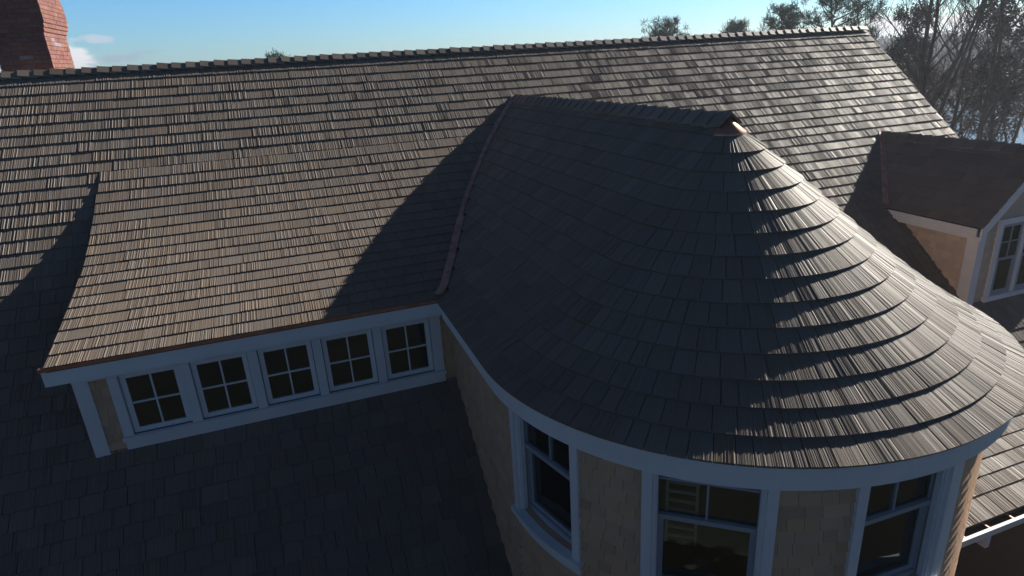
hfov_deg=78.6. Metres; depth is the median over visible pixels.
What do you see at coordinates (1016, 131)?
bare tree
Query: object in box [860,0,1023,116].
bare tree
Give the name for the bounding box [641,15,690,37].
pine tree
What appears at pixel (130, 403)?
window
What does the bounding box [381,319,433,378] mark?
window
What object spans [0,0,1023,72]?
sky
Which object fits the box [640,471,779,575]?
window
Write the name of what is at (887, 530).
window
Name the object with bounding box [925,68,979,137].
bare tree
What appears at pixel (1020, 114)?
bare tree
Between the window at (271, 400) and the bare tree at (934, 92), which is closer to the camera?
the window at (271, 400)
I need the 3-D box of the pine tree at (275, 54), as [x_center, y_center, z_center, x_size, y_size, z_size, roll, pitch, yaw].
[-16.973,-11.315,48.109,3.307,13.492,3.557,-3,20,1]
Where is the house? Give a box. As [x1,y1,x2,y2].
[0,0,1023,575]
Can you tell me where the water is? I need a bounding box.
[926,91,1023,144]
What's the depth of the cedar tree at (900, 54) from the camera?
30.92 m
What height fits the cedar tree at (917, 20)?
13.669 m
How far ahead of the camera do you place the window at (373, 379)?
6.96 m
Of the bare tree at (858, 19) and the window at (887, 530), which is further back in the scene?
the bare tree at (858, 19)
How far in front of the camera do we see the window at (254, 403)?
6.57 m
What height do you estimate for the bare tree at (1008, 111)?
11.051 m
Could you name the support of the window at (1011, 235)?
in the house
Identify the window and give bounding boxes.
[118,365,192,431]
[190,353,257,417]
[257,341,319,403]
[321,330,377,391]
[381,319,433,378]
[509,409,583,575]
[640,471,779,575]
[844,461,964,575]
[989,221,1023,295]
[1013,244,1023,289]
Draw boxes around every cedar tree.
[884,33,919,76]
[888,0,935,88]
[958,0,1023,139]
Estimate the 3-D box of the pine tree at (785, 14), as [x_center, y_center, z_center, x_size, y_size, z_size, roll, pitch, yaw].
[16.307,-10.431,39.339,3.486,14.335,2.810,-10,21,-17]
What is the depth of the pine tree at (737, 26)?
41.83 m
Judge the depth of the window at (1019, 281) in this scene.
9.72 m
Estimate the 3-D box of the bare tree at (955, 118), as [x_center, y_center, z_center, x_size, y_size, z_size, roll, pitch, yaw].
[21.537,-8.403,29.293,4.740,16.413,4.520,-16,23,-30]
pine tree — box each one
[265,47,290,57]
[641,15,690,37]
[718,16,751,32]
[761,1,805,30]
[775,0,904,41]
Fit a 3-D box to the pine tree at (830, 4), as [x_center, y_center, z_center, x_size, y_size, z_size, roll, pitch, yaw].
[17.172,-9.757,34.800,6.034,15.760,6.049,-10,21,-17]
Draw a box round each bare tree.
[839,0,908,56]
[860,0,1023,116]
[894,0,942,86]
[914,0,1023,130]
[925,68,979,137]
[950,0,1023,138]
[971,3,1023,142]
[982,96,1023,144]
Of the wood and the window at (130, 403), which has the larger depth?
the wood
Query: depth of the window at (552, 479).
5.30 m
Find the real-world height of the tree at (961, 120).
11.067 m
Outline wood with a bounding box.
[872,27,1023,85]
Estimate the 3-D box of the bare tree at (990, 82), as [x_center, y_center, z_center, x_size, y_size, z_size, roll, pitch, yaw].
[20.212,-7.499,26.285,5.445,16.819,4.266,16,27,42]
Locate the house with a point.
(730, 304)
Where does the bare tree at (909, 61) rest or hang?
on the ground
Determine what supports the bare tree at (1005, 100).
on the ground

